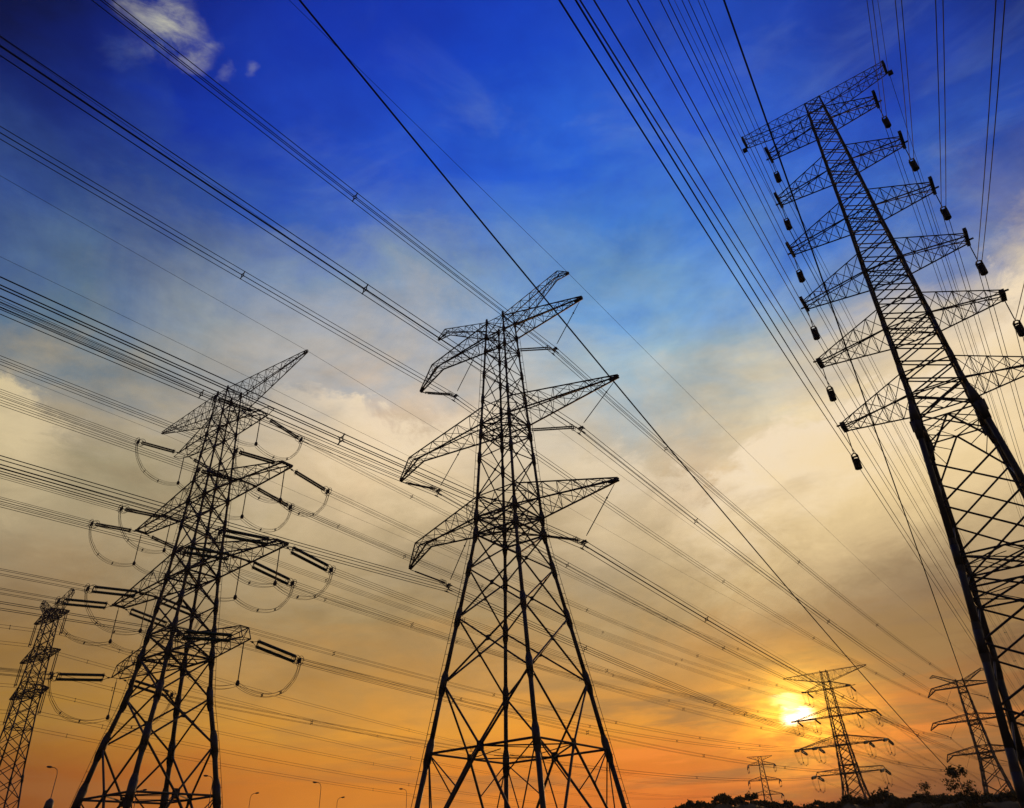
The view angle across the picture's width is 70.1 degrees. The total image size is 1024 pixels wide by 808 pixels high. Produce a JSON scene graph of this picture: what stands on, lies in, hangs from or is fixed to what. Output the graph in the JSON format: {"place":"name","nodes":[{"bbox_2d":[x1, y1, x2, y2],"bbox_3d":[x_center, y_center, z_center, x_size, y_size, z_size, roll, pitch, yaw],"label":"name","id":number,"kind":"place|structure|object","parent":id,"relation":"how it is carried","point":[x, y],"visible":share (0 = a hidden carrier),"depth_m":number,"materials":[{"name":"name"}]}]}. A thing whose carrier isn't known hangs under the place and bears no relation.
{"place":"outdoors","nodes":[
{"label":"outdoors","id":0,"kind":"place"},
{"bbox_2d":[0,0,1023,807],"label":"sky","id":1,"kind":"structure","parent":0,"point":[521,107],"materials":[{"name":"blue"}]},
{"bbox_2d":[299,0,984,807],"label":"overhead wire","id":2,"kind":"object","parent":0,"point":[571,330],"visible":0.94,"depth_m":36.27,"materials":[{"name":"metal"}]},
{"bbox_2d":[723,0,1000,786],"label":"overhead wire","id":3,"kind":"object","parent":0,"point":[732,24],"visible":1,"depth_m":35.50,"materials":[{"name":"metal"}]},
{"bbox_2d":[714,801,1019,807],"bbox_3d":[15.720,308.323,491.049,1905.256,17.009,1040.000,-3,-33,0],"label":"trees","id":4,"kind":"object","parent":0,"point":[1006,804],"depth_m":177.47,"materials":[{"name":"black plant"}]},
{"bbox_2d":[747,755,781,801],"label":"transmission tower","id":5,"kind":"structure","parent":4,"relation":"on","point":[766,778],"depth_m":606.37,"materials":[{"name":"metal"}]},
{"bbox_2d":[783,664,888,799],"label":"transmission tower","id":6,"kind":"structure","parent":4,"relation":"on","point":[855,764],"depth_m":318.02,"materials":[{"name":"metal"}]},
{"bbox_2d":[673,785,1017,807],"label":"bushes","id":7,"kind":"object","parent":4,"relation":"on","point":[882,796],"visible":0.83,"depth_m":176.19,"materials":[{"name":"black plant"}]},
{"label":"ground","id":8,"kind":"structure","parent":0,"visible":0},
{"bbox_2d":[0,588,74,807],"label":"transmission tower","id":9,"kind":"structure","parent":8,"relation":"on","point":[16,696],"depth_m":152.85,"materials":[{"name":"metal"}]},
{"bbox_2d":[14,664,22,686],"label":"suspension insulator","id":10,"kind":"object","parent":9,"relation":"hanging from","point":[17,677],"visible":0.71,"depth_m":159.14,"materials":[{"name":"rubber"}]},
{"bbox_2d":[15,686,751,799],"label":"conductor bundle","id":11,"kind":"object","parent":10,"relation":"hanging from","point":[335,755],"visible":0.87,"depth_m":222.01,"materials":[{"name":"metal"}]},
{"bbox_2d":[37,689,46,713],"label":"suspension insulator","id":12,"kind":"object","parent":9,"relation":"hanging from","point":[41,702],"visible":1,"depth_m":148.19,"materials":[{"name":"rubber"}]},
{"bbox_2d":[40,712,780,807],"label":"conductor bundle","id":13,"kind":"object","parent":12,"relation":"hanging from","point":[285,761],"visible":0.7,"depth_m":192.94,"materials":[{"name":"metal"}]},
{"bbox_2d":[69,349,308,807],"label":"transmission tower","id":14,"kind":"structure","parent":8,"relation":"on","point":[127,801],"depth_m":96.74,"materials":[{"name":"metal"}]},
{"bbox_2d":[45,671,110,681],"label":"tension insulator","id":15,"kind":"object","parent":14,"relation":"attached to","point":[78,679],"visible":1,"depth_m":97.72,"materials":[{"name":"metal"}]},
{"bbox_2d":[53,596,112,609],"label":"tension insulator","id":16,"kind":"object","parent":14,"relation":"attached to","point":[83,605],"visible":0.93,"depth_m":105.75,"materials":[{"name":"metal"}]},
{"bbox_2d":[82,583,142,597],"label":"tension insulator","id":17,"kind":"object","parent":14,"relation":"attached to","point":[112,593],"visible":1,"depth_m":102.08,"materials":[{"name":"metal"}]},
{"bbox_2d":[125,607,170,627],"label":"tension insulator","id":18,"kind":"object","parent":14,"relation":"attached to","point":[145,619],"visible":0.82,"depth_m":112.86,"materials":[{"name":"metal"}]},
{"bbox_2d":[180,626,793,751],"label":"conductor bundle","id":19,"kind":"object","parent":18,"relation":"attached to","point":[478,701],"visible":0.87,"depth_m":162.60,"materials":[{"name":"metal"}]},
{"bbox_2d":[147,535,187,553],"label":"tension insulator","id":20,"kind":"object","parent":14,"relation":"attached to","point":[155,538],"visible":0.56,"depth_m":118.00,"materials":[{"name":"metal"}]},
{"bbox_2d":[196,557,790,722],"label":"conductor bundle","id":21,"kind":"object","parent":20,"relation":"attached to","point":[464,642],"visible":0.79,"depth_m":161.06,"materials":[{"name":"metal"}]},
{"bbox_2d":[154,597,203,618],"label":"tension insulator","id":22,"kind":"object","parent":14,"relation":"attached to","point":[175,608],"visible":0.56,"depth_m":109.07,"materials":[{"name":"metal"}]},
{"bbox_2d":[201,614,808,749],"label":"conductor bundle","id":23,"kind":"object","parent":22,"relation":"attached to","point":[459,684],"visible":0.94,"depth_m":146.49,"materials":[{"name":"metal"}]},
{"bbox_2d":[177,521,216,543],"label":"tension insulator","id":24,"kind":"object","parent":14,"relation":"attached to","point":[199,532],"visible":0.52,"depth_m":115.10,"materials":[{"name":"metal"}]},
{"bbox_2d":[218,538,808,719],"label":"conductor bundle","id":25,"kind":"object","parent":24,"relation":"attached to","point":[325,580],"visible":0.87,"depth_m":152.02,"materials":[{"name":"metal"}]},
{"bbox_2d":[175,543,234,561],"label":"tension insulator","id":26,"kind":"object","parent":14,"relation":"attached to","point":[203,550],"visible":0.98,"depth_m":91.84,"materials":[{"name":"metal"}]},
{"bbox_2d":[0,498,177,550],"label":"conductor bundle","id":27,"kind":"object","parent":26,"relation":"attached to","point":[86,523],"visible":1,"depth_m":81.15,"materials":[{"name":"metal"}]},
{"bbox_2d":[172,628,238,642],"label":"tension insulator","id":28,"kind":"object","parent":14,"relation":"attached to","point":[188,632],"visible":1,"depth_m":84.38,"materials":[{"name":"metal"}]},
{"bbox_2d":[0,601,175,636],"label":"conductor bundle","id":29,"kind":"object","parent":28,"relation":"attached to","point":[85,617],"visible":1,"depth_m":74.33,"materials":[{"name":"metal"}]},
{"bbox_2d":[189,457,225,479],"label":"tension insulator","id":30,"kind":"object","parent":14,"relation":"attached to","point":[195,460],"visible":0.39,"depth_m":120.36,"materials":[{"name":"metal"}]},
{"bbox_2d":[235,482,799,692],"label":"conductor bundle","id":31,"kind":"object","parent":30,"relation":"attached to","point":[498,590],"visible":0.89,"depth_m":169.97,"materials":[{"name":"metal"}]},
{"bbox_2d":[193,465,242,482],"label":"tension insulator","id":32,"kind":"object","parent":14,"relation":"attached to","point":[229,478],"visible":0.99,"depth_m":99.22,"materials":[{"name":"metal"}]},
{"bbox_2d":[0,397,195,471],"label":"conductor bundle","id":33,"kind":"object","parent":32,"relation":"attached to","point":[95,433],"visible":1,"depth_m":87.19,"materials":[{"name":"metal"}]},
{"bbox_2d":[210,393,254,412],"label":"tension insulator","id":34,"kind":"object","parent":14,"relation":"attached to","point":[228,402],"visible":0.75,"depth_m":105.14,"materials":[{"name":"metal"}]},
{"bbox_2d":[0,299,210,398],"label":"conductor bundle","id":35,"kind":"object","parent":34,"relation":"attached to","point":[90,342],"visible":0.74,"depth_m":90.20,"materials":[{"name":"metal"}]},
{"bbox_2d":[235,643,243,685],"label":"support insulator","id":36,"kind":"object","parent":14,"relation":"hanging from","point":[237,682],"visible":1,"depth_m":86.80,"materials":[{"name":"rubber"}]},
{"bbox_2d":[175,632,300,696],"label":"jumper loop","id":37,"kind":"object","parent":36,"relation":"hanging from","point":[209,687],"visible":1,"depth_m":83.66,"materials":[{"name":"metal"}]},
{"bbox_2d":[214,526,273,544],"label":"tension insulator","id":38,"kind":"object","parent":14,"relation":"attached to","point":[242,538],"visible":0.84,"depth_m":88.12,"materials":[{"name":"metal"}]},
{"bbox_2d":[0,465,216,533],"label":"conductor bundle","id":39,"kind":"object","parent":38,"relation":"attached to","point":[104,500],"visible":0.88,"depth_m":75.66,"materials":[{"name":"metal"}]},
{"bbox_2d":[231,446,278,464],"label":"tension insulator","id":40,"kind":"object","parent":14,"relation":"attached to","point":[254,456],"visible":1,"depth_m":95.36,"materials":[{"name":"metal"}]},
{"bbox_2d":[0,355,232,452],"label":"conductor bundle","id":41,"kind":"object","parent":40,"relation":"attached to","point":[111,402],"visible":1,"depth_m":81.59,"materials":[{"name":"metal"}]},
{"bbox_2d":[247,561,296,588],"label":"tension insulator","id":42,"kind":"object","parent":14,"relation":"attached to","point":[292,583],"visible":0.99,"depth_m":99.33,"materials":[{"name":"metal"}]},
{"bbox_2d":[294,582,862,743],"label":"conductor bundle","id":43,"kind":"object","parent":42,"relation":"attached to","point":[536,663],"visible":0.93,"depth_m":134.06,"materials":[{"name":"metal"}]},
{"bbox_2d":[253,486,294,511],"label":"tension insulator","id":44,"kind":"object","parent":14,"relation":"attached to","point":[266,493],"visible":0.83,"depth_m":105.79,"materials":[{"name":"metal"}]},
{"bbox_2d":[292,506,852,713],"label":"conductor bundle","id":45,"kind":"object","parent":44,"relation":"attached to","point":[519,606],"visible":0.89,"depth_m":143.34,"materials":[{"name":"metal"}]},
{"bbox_2d":[250,640,304,665],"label":"tension insulator","id":46,"kind":"object","parent":14,"relation":"attached to","point":[258,647],"visible":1,"depth_m":91.83,"materials":[{"name":"metal"}]},
{"bbox_2d":[303,659,878,772],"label":"conductor bundle","id":47,"kind":"object","parent":46,"relation":"attached to","point":[540,719],"visible":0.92,"depth_m":125.95,"materials":[{"name":"metal"}]},
{"bbox_2d":[266,417,304,443],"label":"tension insulator","id":48,"kind":"object","parent":14,"relation":"attached to","point":[277,423],"visible":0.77,"depth_m":112.25,"materials":[{"name":"metal"}]},
{"bbox_2d":[305,442,844,685],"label":"conductor bundle","id":49,"kind":"object","parent":48,"relation":"attached to","point":[529,555],"visible":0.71,"depth_m":152.39,"materials":[{"name":"metal"}]},
{"bbox_2d":[290,468,331,495],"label":"tension insulator","id":50,"kind":"object","parent":14,"relation":"attached to","point":[311,481],"visible":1,"depth_m":102.47,"materials":[{"name":"metal"}]},
{"bbox_2d":[332,490,871,711],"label":"conductor bundle","id":51,"kind":"object","parent":50,"relation":"attached to","point":[559,597],"visible":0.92,"depth_m":142.42,"materials":[{"name":"metal"}]},
{"bbox_2d":[287,545,335,574],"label":"tension insulator","id":52,"kind":"object","parent":14,"relation":"attached to","point":[313,563],"visible":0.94,"depth_m":95.75,"materials":[{"name":"metal"}]},
{"bbox_2d":[333,569,882,740],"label":"conductor bundle","id":53,"kind":"object","parent":52,"relation":"attached to","point":[563,653],"visible":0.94,"depth_m":132.79,"materials":[{"name":"metal"}]},
{"bbox_2d":[399,270,630,807],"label":"transmission tower","id":54,"kind":"structure","parent":8,"relation":"on","point":[529,662],"depth_m":78.95,"materials":[{"name":"metal"}]},
{"bbox_2d":[404,444,463,496],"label":"string insulator","id":55,"kind":"object","parent":54,"relation":"hanging from","point":[436,490],"visible":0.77,"depth_m":91.49,"materials":[{"name":"rubber"}]},
{"bbox_2d":[0,302,438,495],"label":"conductor bundle","id":56,"kind":"object","parent":55,"relation":"hanging from","point":[199,392],"visible":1,"depth_m":66.16,"materials":[{"name":"metal"}]},
{"bbox_2d":[439,491,950,738],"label":"conductor bundle","id":57,"kind":"object","parent":55,"relation":"hanging from","point":[667,616],"visible":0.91,"depth_m":127.21,"materials":[{"name":"metal"}]},
{"bbox_2d":[410,534,469,592],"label":"string insulator","id":58,"kind":"object","parent":54,"relation":"attached to","point":[447,586],"visible":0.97,"depth_m":84.09,"materials":[{"name":"rubber"}]},
{"bbox_2d":[0,455,448,590],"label":"conductor bundle","id":59,"kind":"object","parent":58,"relation":"hanging from","point":[184,513],"visible":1,"depth_m":59.63,"materials":[{"name":"metal"}]},
{"bbox_2d":[448,586,965,771],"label":"conductor bundle","id":60,"kind":"object","parent":58,"relation":"hanging from","point":[670,681],"visible":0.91,"depth_m":115.04,"materials":[{"name":"metal"}]},
{"bbox_2d":[421,353,476,401],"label":"string insulator","id":61,"kind":"object","parent":54,"relation":"hanging from","point":[438,393],"visible":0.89,"depth_m":97.57,"materials":[{"name":"rubber"}]},
{"bbox_2d":[0,126,455,399],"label":"conductor bundle","id":62,"kind":"object","parent":61,"relation":"hanging from","point":[242,274],"visible":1,"depth_m":69.01,"materials":[{"name":"metal"}]},
{"bbox_2d":[456,397,946,704],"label":"conductor bundle","id":63,"kind":"object","parent":61,"relation":"hanging from","point":[686,554],"visible":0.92,"depth_m":135.74,"materials":[{"name":"metal"}]},
{"bbox_2d":[513,303,578,355],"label":"string insulator","id":64,"kind":"object","parent":54,"relation":"attached to","point":[537,349],"visible":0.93,"depth_m":90.13,"materials":[{"name":"rubber"}]},
{"bbox_2d":[92,0,554,351],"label":"conductor bundle","id":65,"kind":"object","parent":64,"relation":"hanging from","point":[353,196],"visible":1,"depth_m":60.25,"materials":[{"name":"metal"}]},
{"bbox_2d":[555,350,986,697],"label":"conductor bundle","id":66,"kind":"object","parent":64,"relation":"hanging from","point":[730,503],"visible":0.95,"depth_m":119.17,"materials":[{"name":"metal"}]},
{"bbox_2d":[521,382,613,434],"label":"string insulator","id":67,"kind":"object","parent":54,"relation":"attached to","point":[558,428],"visible":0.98,"depth_m":82.94,"materials":[{"name":"rubber"}]},
{"bbox_2d":[0,36,581,432],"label":"conductor bundle","id":68,"kind":"object","parent":67,"relation":"hanging from","point":[108,118],"visible":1,"depth_m":48.96,"materials":[{"name":"metal"}]},
{"bbox_2d":[581,429,997,727],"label":"conductor bundle","id":69,"kind":"object","parent":67,"relation":"hanging from","point":[828,621],"visible":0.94,"depth_m":106.51,"materials":[{"name":"metal"}]},
{"bbox_2d":[533,485,613,549],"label":"string insulator","id":70,"kind":"object","parent":54,"relation":"hanging from","point":[577,539],"visible":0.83,"depth_m":75.46,"materials":[{"name":"rubber"}]},
{"bbox_2d":[0,276,585,547],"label":"conductor bundle","id":71,"kind":"object","parent":70,"relation":"hanging from","point":[342,437],"visible":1,"depth_m":44.87,"materials":[{"name":"metal"}]},
{"bbox_2d":[584,543,1006,765],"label":"conductor bundle","id":72,"kind":"object","parent":70,"relation":"hanging from","point":[760,647],"visible":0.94,"depth_m":100.78,"materials":[{"name":"metal"}]},
{"bbox_2d":[741,60,1023,807],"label":"transmission tower","id":73,"kind":"structure","parent":8,"relation":"on","point":[991,662],"depth_m":51.44,"materials":[{"name":"metal"}]},
{"bbox_2d":[771,159,781,182],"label":"weighted insulator","id":74,"kind":"object","parent":73,"relation":"hanging from","point":[777,176],"visible":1,"depth_m":66.95,"materials":[{"name":"rubber"}]},
{"bbox_2d":[779,181,1023,656],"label":"conductor bundle","id":75,"kind":"object","parent":74,"relation":"hanging from","point":[874,363],"visible":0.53,"depth_m":87.08,"materials":[{"name":"metal"}]},
{"bbox_2d":[780,203,791,230],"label":"weighted insulator","id":76,"kind":"object","parent":73,"relation":"hanging from","point":[788,225],"visible":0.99,"depth_m":64.04,"materials":[{"name":"rubber"}]},
{"bbox_2d":[682,0,787,220],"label":"conductor bundle","id":77,"kind":"object","parent":76,"relation":"hanging from","point":[730,104],"visible":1,"depth_m":50.47,"materials":[{"name":"metal"}]},
{"bbox_2d":[789,227,1023,666],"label":"conductor bundle","id":78,"kind":"object","parent":76,"relation":"hanging from","point":[882,399],"visible":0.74,"depth_m":83.36,"materials":[{"name":"metal"}]},
{"bbox_2d":[793,254,804,282],"bbox_3d":[24.139,-11.616,61.791,0.513,3.250,0.560,-23,-38,28],"label":"weighted insulator","id":79,"kind":"object","parent":73,"relation":"hanging from","point":[800,276],"visible":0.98,"depth_m":61.05,"materials":[{"name":"rubber"}]},
{"bbox_2d":[660,0,800,271],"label":"conductor bundle","id":80,"kind":"object","parent":79,"relation":"hanging from","point":[728,124],"visible":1,"depth_m":43.12,"materials":[{"name":"metal"}]},
{"bbox_2d":[803,277,1023,677],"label":"conductor bundle","id":81,"kind":"object","parent":79,"relation":"hanging from","point":[890,435],"visible":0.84,"depth_m":79.55,"materials":[{"name":"metal"}]},
{"bbox_2d":[806,307,819,339],"bbox_3d":[24.109,-6.541,58.763,0.513,3.250,0.560,-23,-38,28],"label":"weighted insulator","id":82,"kind":"object","parent":73,"relation":"hanging from","point":[815,333],"visible":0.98,"depth_m":58.02,"materials":[{"name":"rubber"}]},
{"bbox_2d":[627,0,815,327],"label":"conductor bundle","id":83,"kind":"object","parent":82,"relation":"hanging from","point":[714,143],"visible":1,"depth_m":34.67,"materials":[{"name":"metal"}]},
{"bbox_2d":[818,334,1023,690],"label":"conductor bundle","id":84,"kind":"object","parent":82,"relation":"hanging from","point":[898,479],"visible":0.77,"depth_m":76.05,"materials":[{"name":"metal"}]},
{"bbox_2d":[822,366,836,401],"bbox_3d":[24.110,-1.650,55.819,0.513,3.250,0.560,-23,-38,28],"label":"weighted insulator","id":85,"kind":"object","parent":73,"relation":"hanging from","point":[831,394],"visible":0.99,"depth_m":55.09,"materials":[{"name":"rubber"}]},
{"bbox_2d":[579,0,831,389],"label":"conductor bundle","id":86,"kind":"object","parent":85,"relation":"hanging from","point":[581,2],"visible":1,"depth_m":27.17,"materials":[{"name":"metal"}]},
{"bbox_2d":[834,394,1023,704],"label":"conductor bundle","id":87,"kind":"object","parent":85,"relation":"hanging from","point":[908,515],"visible":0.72,"depth_m":70.34,"materials":[{"name":"metal"}]},
{"bbox_2d":[845,429,862,469],"bbox_3d":[24.483,3.226,52.569,0.513,3.250,0.560,-23,-38,28],"label":"weighted insulator","id":88,"kind":"object","parent":73,"relation":"hanging from","point":[857,463],"visible":0.98,"depth_m":51.83,"materials":[{"name":"rubber"}]},
{"bbox_2d":[558,0,856,455],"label":"conductor bundle","id":89,"kind":"object","parent":88,"relation":"hanging from","point":[590,49],"visible":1,"depth_m":23.23,"materials":[{"name":"metal"}]},
{"bbox_2d":[877,104,890,128],"bbox_3d":[32.047,-25.054,63.185,0.513,3.250,0.560,-23,-38,28],"label":"weighted insulator","id":90,"kind":"object","parent":73,"relation":"hanging from","point":[886,123],"visible":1,"depth_m":62.45,"materials":[{"name":"rubber"}]},
{"bbox_2d":[885,128,1023,527],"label":"conductor bundle","id":91,"kind":"object","parent":90,"relation":"hanging from","point":[945,290],"visible":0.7,"depth_m":77.90,"materials":[{"name":"metal"}]},
{"bbox_2d":[903,144,918,171],"bbox_3d":[32.578,-20.306,59.879,0.513,3.250,0.560,-23,-38,28],"label":"weighted insulator","id":92,"kind":"object","parent":73,"relation":"hanging from","point":[913,164],"visible":0.99,"depth_m":59.16,"materials":[{"name":"rubber"}]},
{"bbox_2d":[895,0,913,160],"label":"conductor bundle","id":93,"kind":"object","parent":92,"relation":"hanging from","point":[902,75],"visible":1,"depth_m":48.31,"materials":[{"name":"metal"}]},
{"bbox_2d":[912,170,1023,507],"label":"conductor bundle","id":94,"kind":"object","parent":92,"relation":"hanging from","point":[959,300],"visible":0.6,"depth_m":71.17,"materials":[{"name":"metal"}]},
{"bbox_2d":[933,189,951,220],"bbox_3d":[33.154,-15.491,56.494,0.513,3.250,0.560,-23,-38,28],"label":"weighted insulator","id":95,"kind":"object","parent":73,"relation":"hanging from","point":[946,214],"visible":0.98,"depth_m":55.77,"materials":[{"name":"rubber"}]},
{"bbox_2d":[935,0,945,209],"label":"conductor bundle","id":96,"kind":"object","parent":95,"relation":"hanging from","point":[944,94],"visible":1,"depth_m":41.82,"materials":[{"name":"metal"}]},
{"bbox_2d":[967,241,987,275],"bbox_3d":[33.730,-10.676,53.110,0.513,3.250,0.560,-23,-38,28],"label":"weighted insulator","id":97,"kind":"object","parent":73,"relation":"hanging from","point":[982,269],"visible":0.97,"depth_m":52.40,"materials":[{"name":"rubber"}]},
{"bbox_2d":[977,0,1005,261],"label":"conductor bundle","id":98,"kind":"object","parent":97,"relation":"hanging from","point":[988,118],"visible":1,"depth_m":35.15,"materials":[{"name":"metal"}]},
{"bbox_2d":[942,764,987,807],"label":"tree","id":99,"kind":"object","parent":8,"relation":"on","point":[954,771],"visible":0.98,"depth_m":91.79,"materials":[{"name":"brown plant"}]},
{"bbox_2d":[928,667,1016,793],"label":"transmission tower","id":100,"kind":"structure","parent":8,"relation":"on","point":[983,752],"depth_m":302.54,"materials":[{"name":"metal"}]},
{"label":"tension insulator","id":101,"kind":"object","parent":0,"visible":0},
{"bbox_2d":[175,694,811,780],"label":"conductor bundle","id":102,"kind":"object","parent":101,"relation":"attached to","point":[437,742],"visible":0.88,"depth_m":138.25,"materials":[{"name":"metal"}]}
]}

